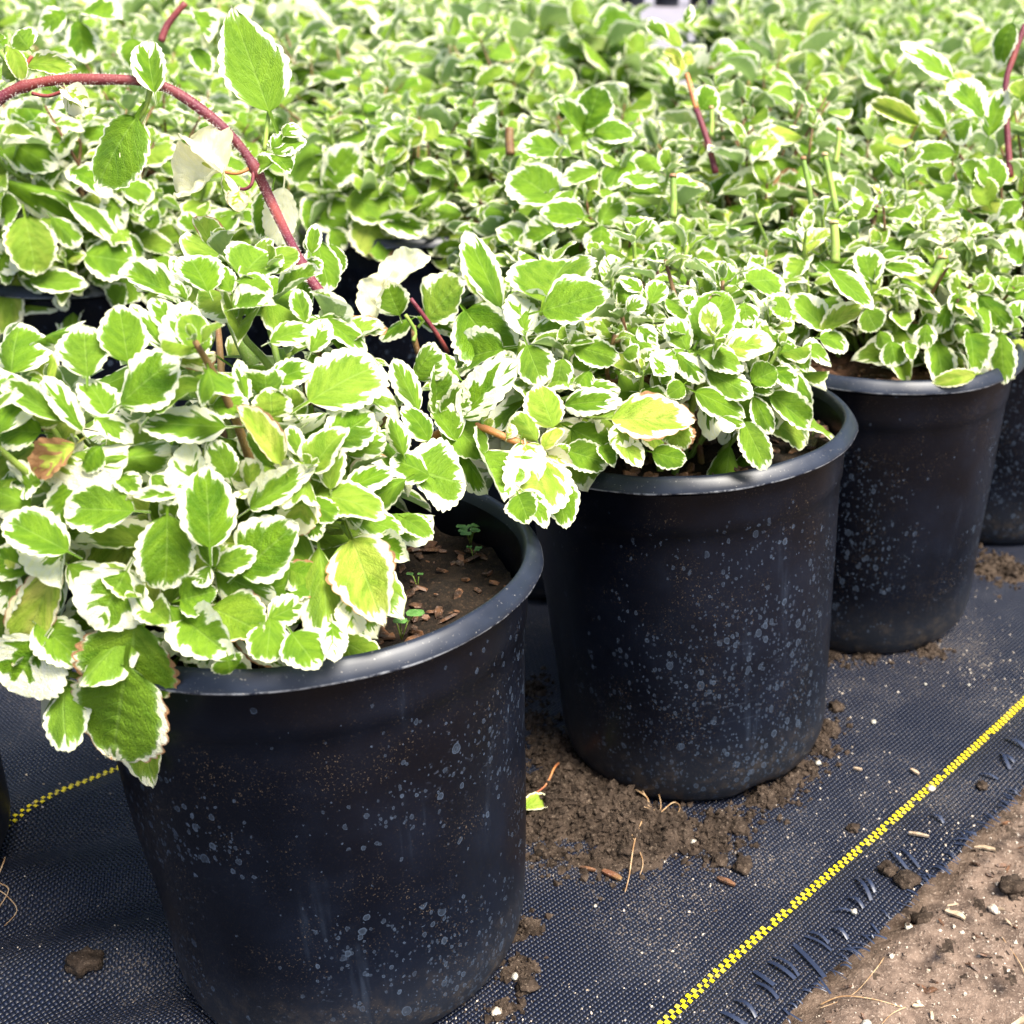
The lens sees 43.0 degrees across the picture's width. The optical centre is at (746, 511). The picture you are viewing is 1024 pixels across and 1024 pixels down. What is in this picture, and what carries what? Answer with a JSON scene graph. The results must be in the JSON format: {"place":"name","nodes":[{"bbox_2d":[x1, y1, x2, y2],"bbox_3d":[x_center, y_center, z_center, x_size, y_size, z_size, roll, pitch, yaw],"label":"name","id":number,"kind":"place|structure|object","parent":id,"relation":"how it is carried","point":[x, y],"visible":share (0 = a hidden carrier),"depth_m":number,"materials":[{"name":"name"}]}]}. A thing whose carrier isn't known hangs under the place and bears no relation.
{"place":"outdoors","nodes":[
{"label":"outdoors","id":0,"kind":"place"},
{"bbox_2d":[175,0,721,84],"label":"path","id":1,"kind":"structure","parent":0,"point":[671,15],"depth_m":7.67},
{"bbox_2d":[620,0,644,6],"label":"nursery pot","id":2,"kind":"object","parent":1,"relation":"on","point":[635,3],"visible":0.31,"depth_m":8.38,"materials":[{"name":"black plastic"}]},
{"bbox_2d":[654,0,678,6],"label":"nursery pot","id":3,"kind":"object","parent":1,"relation":"on","point":[667,3],"visible":0.84,"depth_m":8.51,"materials":[{"name":"black plastic"}]},
{"bbox_2d":[794,0,848,13],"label":"variegated plant","id":4,"kind":"object","parent":1,"relation":"on","point":[839,2],"visible":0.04,"depth_m":3.50,"materials":[{"name":"green plant"}]},
{"bbox_2d":[829,0,914,18],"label":"variegated plant","id":5,"kind":"object","parent":1,"relation":"on","point":[871,4],"visible":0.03,"depth_m":3.27,"materials":[{"name":"green plant"}]},
{"bbox_2d":[933,0,983,18],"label":"variegated plant","id":6,"kind":"object","parent":1,"relation":"on","point":[973,3],"visible":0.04,"depth_m":3.23,"materials":[{"name":"green plant"}]},
{"bbox_2d":[782,788,1023,1023],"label":"bare soil","id":7,"kind":"structure","parent":0,"point":[980,1004],"depth_m":0.65,"materials":[{"name":"soil"}]},
{"bbox_2d":[0,244,1023,1023],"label":"ground cloth","id":8,"kind":"object","parent":7,"relation":"on","point":[72,850],"visible":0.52,"depth_m":0.68,"materials":[{"name":"fabric"}]},
{"bbox_2d":[0,753,9,848],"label":"nursery pot","id":9,"kind":"object","parent":8,"relation":"on","point":[4,809],"visible":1,"depth_m":0.68,"materials":[{"name":"black plastic"}]},
{"bbox_2d":[0,1,45,49],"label":"variegated plant","id":10,"kind":"object","parent":8,"relation":"on","point":[22,15],"visible":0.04,"depth_m":2.13,"materials":[{"name":"green plant"}]},
{"bbox_2d":[0,0,51,52],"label":"variegated plant","id":11,"kind":"object","parent":8,"relation":"on","point":[8,27],"visible":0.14,"depth_m":1.90,"materials":[{"name":"green plant"}]},
{"bbox_2d":[2,0,66,27],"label":"variegated plant","id":12,"kind":"object","parent":8,"relation":"on","point":[35,7],"visible":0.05,"depth_m":2.33,"materials":[{"name":"green plant"}]},
{"bbox_2d":[64,945,104,978],"bbox_3d":[-0.322,0.219,0.614,0.018,0.013,0.016,2,25,0],"label":"soil clod","id":13,"kind":"object","parent":8,"relation":"on","point":[81,962],"visible":1,"depth_m":0.61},
{"bbox_2d":[0,12,221,113],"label":"variegated plant","id":14,"kind":"object","parent":8,"relation":"on","point":[145,27],"visible":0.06,"depth_m":1.62,"materials":[{"name":"green plant"}]},
{"bbox_2d":[30,0,194,42],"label":"variegated plant","id":15,"kind":"object","parent":8,"relation":"on","point":[155,6],"visible":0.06,"depth_m":2.29,"materials":[{"name":"green plant"}]},
{"bbox_2d":[0,249,230,455],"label":"nursery pot","id":16,"kind":"object","parent":8,"relation":"on","point":[92,302],"visible":0.06,"depth_m":0.94,"materials":[{"name":"black plastic"}]},
{"bbox_2d":[0,0,270,342],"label":"variegated plant","id":17,"kind":"object","parent":16,"relation":"in","point":[60,210],"visible":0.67,"depth_m":0.93,"materials":[{"name":"green plant"}]},
{"bbox_2d":[0,30,237,177],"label":"variegated plant","id":18,"kind":"object","parent":8,"relation":"on","point":[178,69],"visible":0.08,"depth_m":1.42,"materials":[{"name":"green plant"}]},
{"bbox_2d":[66,3,186,36],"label":"variegated plant","id":19,"kind":"object","parent":8,"relation":"on","point":[167,12],"visible":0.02,"depth_m":2.48,"materials":[{"name":"green plant"}]},
{"bbox_2d":[45,0,215,58],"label":"variegated plant","id":20,"kind":"object","parent":8,"relation":"on","point":[177,30],"visible":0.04,"depth_m":2.10,"materials":[{"name":"green plant"}]},
{"bbox_2d":[43,0,218,73],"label":"variegated plant","id":21,"kind":"object","parent":8,"relation":"on","point":[128,7],"visible":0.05,"depth_m":1.83,"materials":[{"name":"green plant"}]},
{"bbox_2d":[170,0,230,25],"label":"variegated plant","id":22,"kind":"object","parent":8,"relation":"on","point":[199,6],"visible":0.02,"depth_m":2.86,"materials":[{"name":"green plant"}]},
{"bbox_2d":[183,0,233,26],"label":"variegated plant","id":23,"kind":"object","parent":8,"relation":"on","point":[192,3],"visible":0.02,"depth_m":2.64,"materials":[{"name":"green plant"}]},
{"bbox_2d":[137,223,281,371],"bbox_3d":[-0.573,-0.217,1.298,0.202,0.217,0.199,2,25,0],"label":"nursery pot","id":24,"kind":"object","parent":8,"relation":"on","point":[257,333],"visible":0.01,"depth_m":1.27,"materials":[{"name":"black plastic"}]},
{"bbox_2d":[64,66,301,245],"bbox_3d":[-0.567,-0.339,1.250,0.267,0.200,0.267,2,25,0],"label":"variegated plant","id":25,"kind":"object","parent":24,"relation":"in","point":[246,124],"visible":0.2,"depth_m":1.21,"materials":[{"name":"green plant"}]},
{"bbox_2d":[190,0,336,39],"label":"variegated plant","id":26,"kind":"object","parent":8,"relation":"on","point":[222,6],"visible":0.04,"depth_m":2.24,"materials":[{"name":"green plant"}]},
{"bbox_2d":[212,33,341,188],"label":"variegated plant","id":27,"kind":"object","parent":8,"relation":"on","point":[293,38],"visible":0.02,"depth_m":1.80,"materials":[{"name":"green plant"}]},
{"bbox_2d":[198,0,367,59],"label":"variegated plant","id":28,"kind":"object","parent":8,"relation":"on","point":[301,14],"visible":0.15,"depth_m":1.98,"materials":[{"name":"green plant"}]},
{"bbox_2d":[63,484,543,1023],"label":"nursery pot","id":29,"kind":"object","parent":8,"relation":"on","point":[341,840],"visible":0.59,"depth_m":0.53,"materials":[{"name":"black plastic"}]},
{"bbox_2d":[0,6,579,787],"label":"variegated plant","id":30,"kind":"object","parent":29,"relation":"in","point":[196,528],"visible":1,"depth_m":0.48,"materials":[{"name":"green plant"}]},
{"bbox_2d":[387,609,424,639],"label":"seedling","id":31,"kind":"object","parent":29,"relation":"in","point":[414,612],"visible":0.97,"depth_m":0.53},
{"bbox_2d":[456,523,479,545],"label":"seedling","id":32,"kind":"object","parent":29,"relation":"in","point":[463,530],"visible":1,"depth_m":0.61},
{"bbox_2d":[299,243,321,356],"bbox_3d":[-0.435,-0.293,1.474,0.202,0.217,0.199,2,25,0],"label":"nursery pot","id":33,"kind":"object","parent":8,"relation":"on","point":[316,308],"depth_m":1.43,"materials":[{"name":"black plastic"}]},
{"bbox_2d":[252,56,469,265],"bbox_3d":[-0.430,-0.393,1.427,0.285,0.226,0.276,2,25,0],"label":"variegated plant","id":34,"kind":"object","parent":33,"relation":"in","point":[334,101],"visible":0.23,"depth_m":1.39,"materials":[{"name":"green plant"}]},
{"bbox_2d":[226,12,435,133],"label":"variegated plant","id":35,"kind":"object","parent":8,"relation":"on","point":[320,71],"visible":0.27,"depth_m":1.58,"materials":[{"name":"green plant"}]},
{"bbox_2d":[317,0,365,21],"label":"variegated plant","id":36,"kind":"object","parent":8,"relation":"on","point":[334,12],"visible":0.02,"depth_m":2.62,"materials":[{"name":"green plant"}]},
{"bbox_2d":[321,0,409,32],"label":"variegated plant","id":37,"kind":"object","parent":8,"relation":"on","point":[349,9],"visible":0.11,"depth_m":2.41,"materials":[{"name":"green plant"}]},
{"bbox_2d":[298,223,480,450],"bbox_3d":[-0.322,-0.181,1.236,0.202,0.217,0.199,-11,28,-26],"label":"nursery pot","id":38,"kind":"object","parent":8,"relation":"on","point":[360,266],"visible":0.12,"depth_m":1.14,"materials":[{"name":"black plastic"}]},
{"bbox_2d":[283,83,564,270],"bbox_3d":[-0.298,-0.306,1.203,0.279,0.194,0.278,2,25,0],"label":"variegated plant","id":39,"kind":"object","parent":38,"relation":"in","point":[390,181],"visible":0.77,"depth_m":1.13,"materials":[{"name":"green plant"}]},
{"bbox_2d":[344,0,463,52],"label":"variegated plant","id":40,"kind":"object","parent":8,"relation":"on","point":[385,10],"visible":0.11,"depth_m":2.17,"materials":[{"name":"green plant"}]},
{"bbox_2d":[406,0,474,12],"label":"variegated plant","id":41,"kind":"object","parent":8,"relation":"on","point":[440,3],"visible":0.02,"depth_m":2.80,"materials":[{"name":"green plant"}]},
{"bbox_2d":[355,0,527,91],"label":"variegated plant","id":42,"kind":"object","parent":8,"relation":"on","point":[423,31],"visible":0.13,"depth_m":1.99,"materials":[{"name":"green plant"}]},
{"bbox_2d":[424,0,512,15],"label":"variegated plant","id":43,"kind":"object","parent":8,"relation":"on","point":[447,7],"visible":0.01,"depth_m":2.59,"materials":[{"name":"green plant"}]},
{"bbox_2d":[390,13,574,147],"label":"variegated plant","id":44,"kind":"object","parent":8,"relation":"on","point":[424,65],"visible":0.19,"depth_m":1.75,"materials":[{"name":"green plant"}]},
{"bbox_2d":[422,272,545,598],"bbox_3d":[-0.143,-0.060,0.985,0.202,0.217,0.199,5,25,7],"label":"nursery pot","id":45,"kind":"object","parent":8,"relation":"on","point":[538,591],"visible":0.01,"depth_m":0.93,"materials":[{"name":"black plastic"}]},
{"bbox_2d":[444,4,755,309],"bbox_3d":[-0.106,-0.219,0.936,0.259,0.284,0.277,2,25,0],"label":"variegated plant","id":46,"kind":"object","parent":45,"relation":"in","point":[584,206],"visible":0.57,"depth_m":0.92,"materials":[{"name":"green plant"}]},
{"bbox_2d":[482,0,537,29],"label":"variegated plant","id":47,"kind":"object","parent":8,"relation":"on","point":[513,10],"visible":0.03,"depth_m":2.37,"materials":[{"name":"green plant"}]},
{"bbox_2d":[462,0,562,10],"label":"variegated plant","id":48,"kind":"object","parent":8,"relation":"on","point":[493,2],"visible":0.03,"depth_m":2.99,"materials":[{"name":"green plant"}]},
{"bbox_2d":[2,596,1023,1023],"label":"sand grains","id":49,"kind":"object","parent":8,"relation":"on","point":[766,848],"visible":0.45,"depth_m":0.71},
{"bbox_2d":[515,976,541,994],"bbox_3d":[-0.107,0.230,0.612,0.012,0.008,0.012,-16,30,-34],"label":"soil clod","id":50,"kind":"object","parent":8,"relation":"on","point":[527,985],"visible":1,"depth_m":0.61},
{"bbox_2d":[488,0,619,60],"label":"variegated plant","id":51,"kind":"object","parent":8,"relation":"on","point":[547,17],"visible":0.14,"depth_m":2.14,"materials":[{"name":"green plant"}]},
{"bbox_2d":[516,0,671,153],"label":"variegated plant","id":52,"kind":"object","parent":8,"relation":"on","point":[610,30],"visible":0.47,"depth_m":1.94,"materials":[{"name":"green plant"}]},
{"bbox_2d":[602,869,621,880],"bbox_3d":[-0.073,0.197,0.685,0.012,0.002,0.008,2,25,0],"label":"bark scrap","id":53,"kind":"object","parent":8,"relation":"on","point":[612,874],"visible":1,"depth_m":0.68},
{"bbox_2d":[563,0,679,86],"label":"variegated plant","id":54,"kind":"object","parent":8,"relation":"on","point":[592,5],"visible":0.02,"depth_m":2.56,"materials":[{"name":"green plant"}]},
{"bbox_2d":[616,839,640,860],"bbox_3d":[-0.066,0.189,0.703,0.015,0.013,0.016,7,25,11],"label":"soil clod","id":55,"kind":"object","parent":8,"relation":"on","point":[626,849],"visible":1,"depth_m":0.70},
{"bbox_2d":[535,385,857,800],"bbox_3d":[-0.035,0.042,0.769,0.199,0.217,0.202,-11,26,-21],"label":"nursery pot","id":56,"kind":"object","parent":8,"relation":"on","point":[689,604],"visible":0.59,"depth_m":0.70,"materials":[{"name":"black plastic"}]},
{"bbox_2d":[355,217,874,491],"bbox_3d":[-0.058,-0.071,0.724,0.236,0.182,0.242,18,29,32],"label":"variegated plant","id":57,"kind":"object","parent":56,"relation":"in","point":[668,369],"visible":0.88,"depth_m":0.65,"materials":[{"name":"green plant"}]},
{"bbox_2d":[710,854,728,867],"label":"soil clod","id":58,"kind":"object","parent":8,"relation":"on","point":[721,860],"visible":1,"depth_m":0.70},
{"bbox_2d":[673,0,772,84],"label":"variegated plant","id":59,"kind":"object","parent":8,"relation":"on","point":[704,25],"visible":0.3,"depth_m":2.88,"materials":[{"name":"green plant"}]},
{"bbox_2d":[730,819,747,834],"bbox_3d":[-0.005,0.181,0.724,0.012,0.010,0.012,21,31,36],"label":"soil clod","id":60,"kind":"object","parent":8,"relation":"on","point":[739,826],"visible":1,"depth_m":0.72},
{"bbox_2d":[731,855,752,875],"bbox_3d":[-0.002,0.194,0.695,0.011,0.009,0.014,15,28,26],"label":"soil clod","id":61,"kind":"object","parent":8,"relation":"on","point":[743,865],"visible":1,"depth_m":0.69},
{"bbox_2d":[462,542,1023,1023],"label":"mud crumbs","id":62,"kind":"object","parent":8,"relation":"on","point":[524,966],"visible":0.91,"depth_m":0.73,"materials":[{"name":"soil"}]},
{"bbox_2d":[691,20,828,85],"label":"variegated plant","id":63,"kind":"object","parent":8,"relation":"on","point":[739,45],"visible":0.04,"depth_m":1.90,"materials":[{"name":"green plant"}]},
{"bbox_2d":[513,552,1023,993],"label":"mud heap","id":64,"kind":"object","parent":8,"relation":"on","point":[947,945],"visible":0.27,"depth_m":0.72,"materials":[{"name":"soil"}]},
{"bbox_2d":[526,792,547,809],"bbox_3d":[-0.122,0.169,0.732,0.021,0.006,0.012,-16,49,-17],"label":"leaf scrap","id":65,"kind":"object","parent":64,"relation":"on","point":[534,801],"visible":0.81,"depth_m":0.73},
{"bbox_2d":[720,0,827,57],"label":"variegated plant","id":66,"kind":"object","parent":8,"relation":"on","point":[745,26],"visible":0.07,"depth_m":2.30,"materials":[{"name":"green plant"}]},
{"bbox_2d":[737,1,837,38],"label":"variegated plant","id":67,"kind":"object","parent":8,"relation":"on","point":[813,12],"depth_m":2.69,"materials":[{"name":"green plant"}]},
{"bbox_2d":[780,0,848,30],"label":"variegated plant","id":68,"kind":"object","parent":8,"relation":"on","point":[832,8],"visible":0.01,"depth_m":3.10,"materials":[{"name":"green plant"}]},
{"bbox_2d":[793,17,878,80],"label":"variegated plant","id":69,"kind":"object","parent":8,"relation":"on","point":[830,48],"visible":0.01,"depth_m":2.05,"materials":[{"name":"green plant"}]},
{"bbox_2d":[828,699,844,712],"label":"soil clod","id":70,"kind":"object","parent":8,"relation":"on","point":[835,706],"visible":1,"depth_m":0.84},
{"bbox_2d":[762,9,934,158],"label":"variegated plant","id":71,"kind":"object","parent":8,"relation":"on","point":[894,71],"visible":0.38,"depth_m":1.67,"materials":[{"name":"green plant"}]},
{"bbox_2d":[846,823,859,832],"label":"soil clod","id":72,"kind":"object","parent":8,"relation":"on","point":[852,827],"visible":1,"depth_m":0.72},
{"bbox_2d":[827,0,908,35],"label":"variegated plant","id":73,"kind":"object","parent":8,"relation":"on","point":[837,20],"visible":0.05,"depth_m":2.87,"materials":[{"name":"green plant"}]},
{"bbox_2d":[827,0,912,46],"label":"variegated plant","id":74,"kind":"object","parent":8,"relation":"on","point":[857,21],"visible":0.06,"depth_m":2.48,"materials":[{"name":"green plant"}]},
{"bbox_2d":[877,860,898,877],"bbox_3d":[0.077,0.196,0.691,0.012,0.008,0.010,18,29,31],"label":"soil clod","id":75,"kind":"object","parent":8,"relation":"on","point":[888,868],"visible":1,"depth_m":0.69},
{"bbox_2d":[892,869,921,889],"bbox_3d":[0.086,0.199,0.683,0.013,0.010,0.014,-21,33,-41],"label":"soil clod","id":76,"kind":"object","parent":8,"relation":"on","point":[905,879],"visible":1,"depth_m":0.68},
{"bbox_2d":[794,297,1023,654],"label":"nursery pot","id":77,"kind":"object","parent":8,"relation":"on","point":[918,465],"visible":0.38,"depth_m":0.85,"materials":[{"name":"black plastic"}]},
{"bbox_2d":[726,15,1023,395],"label":"variegated plant","id":78,"kind":"object","parent":77,"relation":"in","point":[940,302],"visible":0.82,"depth_m":0.85,"materials":[{"name":"green plant"}]},
{"bbox_2d":[872,0,976,38],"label":"variegated plant","id":79,"kind":"object","parent":8,"relation":"on","point":[947,13],"visible":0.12,"depth_m":2.64,"materials":[{"name":"green plant"}]},
{"bbox_2d":[883,0,970,31],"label":"variegated plant","id":80,"kind":"object","parent":8,"relation":"on","point":[890,6],"visible":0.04,"depth_m":3.04,"materials":[{"name":"green plant"}]},
{"bbox_2d":[865,13,990,86],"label":"variegated plant","id":81,"kind":"object","parent":8,"relation":"on","point":[930,36],"visible":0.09,"depth_m":2.28,"materials":[{"name":"green plant"}]},
{"bbox_2d":[905,36,1019,118],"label":"variegated plant","id":82,"kind":"object","parent":8,"relation":"on","point":[951,50],"visible":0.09,"depth_m":1.88,"materials":[{"name":"green plant"}]},
{"bbox_2d":[934,0,1012,30],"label":"variegated plant","id":83,"kind":"object","parent":8,"relation":"on","point":[985,4],"visible":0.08,"depth_m":2.84,"materials":[{"name":"green plant"}]},
{"bbox_2d":[949,21,1023,89],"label":"variegated plant","id":84,"kind":"object","parent":8,"relation":"on","point":[979,39],"visible":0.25,"depth_m":2.05,"materials":[{"name":"green plant"}]},
{"bbox_2d":[951,8,1023,68],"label":"variegated plant","id":85,"kind":"object","parent":8,"relation":"on","point":[994,15],"visible":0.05,"depth_m":2.48,"materials":[{"name":"green plant"}]},
{"bbox_2d":[978,0,1023,20],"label":"variegated plant","id":86,"kind":"object","parent":8,"relation":"on","point":[1018,11],"visible":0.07,"depth_m":3.05,"materials":[{"name":"green plant"}]},
{"bbox_2d":[979,315,1023,543],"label":"nursery pot","id":87,"kind":"object","parent":8,"relation":"on","point":[1003,521],"visible":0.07,"depth_m":1.04,"materials":[{"name":"black plastic"}]},
{"bbox_2d":[899,97,1023,338],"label":"variegated plant","id":88,"kind":"object","parent":87,"relation":"in","point":[950,173],"visible":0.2,"depth_m":0.98,"materials":[{"name":"green plant"}]},
{"bbox_3d":[-0.295,-0.373,1.659,0.202,0.217,0.199,2,25,0],"label":"nursery pot","id":89,"kind":"object","parent":8,"relation":"on","visible":0},
{"bbox_2d":[431,23,594,138],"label":"variegated plant","id":90,"kind":"object","parent":89,"relation":"in","point":[525,87],"visible":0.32,"depth_m":1.56,"materials":[{"name":"green plant"}]},
{"bbox_2d":[812,802,1023,1023],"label":"soil crumbs","id":91,"kind":"object","parent":7,"relation":"on","point":[939,1020],"visible":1,"depth_m":0.65,"materials":[{"name":"soil"}]},
{"bbox_2d":[816,814,1023,1023],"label":"soil grit","id":92,"kind":"object","parent":7,"relation":"on","point":[972,950],"visible":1,"depth_m":0.65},
{"bbox_2d":[910,907,933,924],"bbox_3d":[0.096,0.220,0.681,0.015,0.011,0.014,2,25,0],"label":"soil clod","id":93,"kind":"object","parent":7,"relation":"on","point":[922,915],"visible":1,"depth_m":0.68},
{"bbox_2d":[826,821,1023,1023],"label":"bark litter","id":94,"kind":"object","parent":7,"relation":"on","point":[971,965],"visible":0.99,"depth_m":0.65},
{"bbox_2d":[945,909,965,919],"bbox_3d":[0.112,0.215,0.676,0.011,0.003,0.008,2,25,0],"label":"wood chip","id":95,"kind":"object","parent":7,"relation":"on","point":[958,914],"visible":1,"depth_m":0.68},
{"bbox_2d":[912,903,1011,1019],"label":"wood litter","id":96,"kind":"object","parent":7,"relation":"on","point":[922,1005],"visible":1,"depth_m":0.62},
{"bbox_2d":[998,874,1023,898],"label":"soil clod","id":97,"kind":"object","parent":7,"relation":"on","point":[1012,884],"visible":1,"depth_m":0.69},
{"bbox_3d":[-0.001,-0.136,1.162,0.202,0.217,0.199,2,25,0],"label":"nursery pot","id":98,"kind":"object","parent":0,"visible":0},
{"bbox_2d":[616,74,871,272],"bbox_3d":[-0.006,-0.265,1.109,0.238,0.224,0.241,2,25,0],"label":"variegated plant","id":99,"kind":"object","parent":98,"relation":"in","point":[772,173],"visible":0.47,"depth_m":1.05,"materials":[{"name":"green plant"}]},
{"bbox_3d":[0.149,-0.204,1.320,0.202,0.217,0.199,2,25,0],"label":"nursery pot","id":100,"kind":"object","parent":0,"visible":0},
{"bbox_2d":[764,91,1005,227],"bbox_3d":[0.150,-0.316,1.274,0.282,0.215,0.284,2,25,0],"label":"variegated plant","id":101,"kind":"object","parent":100,"relation":"in","point":[872,168],"visible":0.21,"depth_m":1.21,"materials":[{"name":"green plant"}]},
{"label":"nursery pot","id":102,"kind":"object","parent":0,"visible":0},
{"bbox_2d":[624,37,846,167],"bbox_3d":[-0.010,-0.439,1.517,0.269,0.242,0.275,-16,30,-34],"label":"variegated plant","id":103,"kind":"object","parent":102,"relation":"in","point":[724,57],"visible":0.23,"depth_m":1.48,"materials":[{"name":"green plant"}]},
{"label":"nursery pot","id":104,"kind":"object","parent":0,"visible":0},
{"bbox_2d":[507,82,708,186],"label":"variegated plant","id":105,"kind":"object","parent":104,"relation":"in","point":[633,115],"visible":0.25,"depth_m":1.29,"materials":[{"name":"green plant"}]},
{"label":"nursery pot","id":106,"kind":"object","parent":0,"visible":0},
{"bbox_2d":[890,69,1023,162],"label":"variegated plant","id":107,"kind":"object","parent":106,"relation":"in","point":[963,74],"visible":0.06,"depth_m":1.39,"materials":[{"name":"green plant"}]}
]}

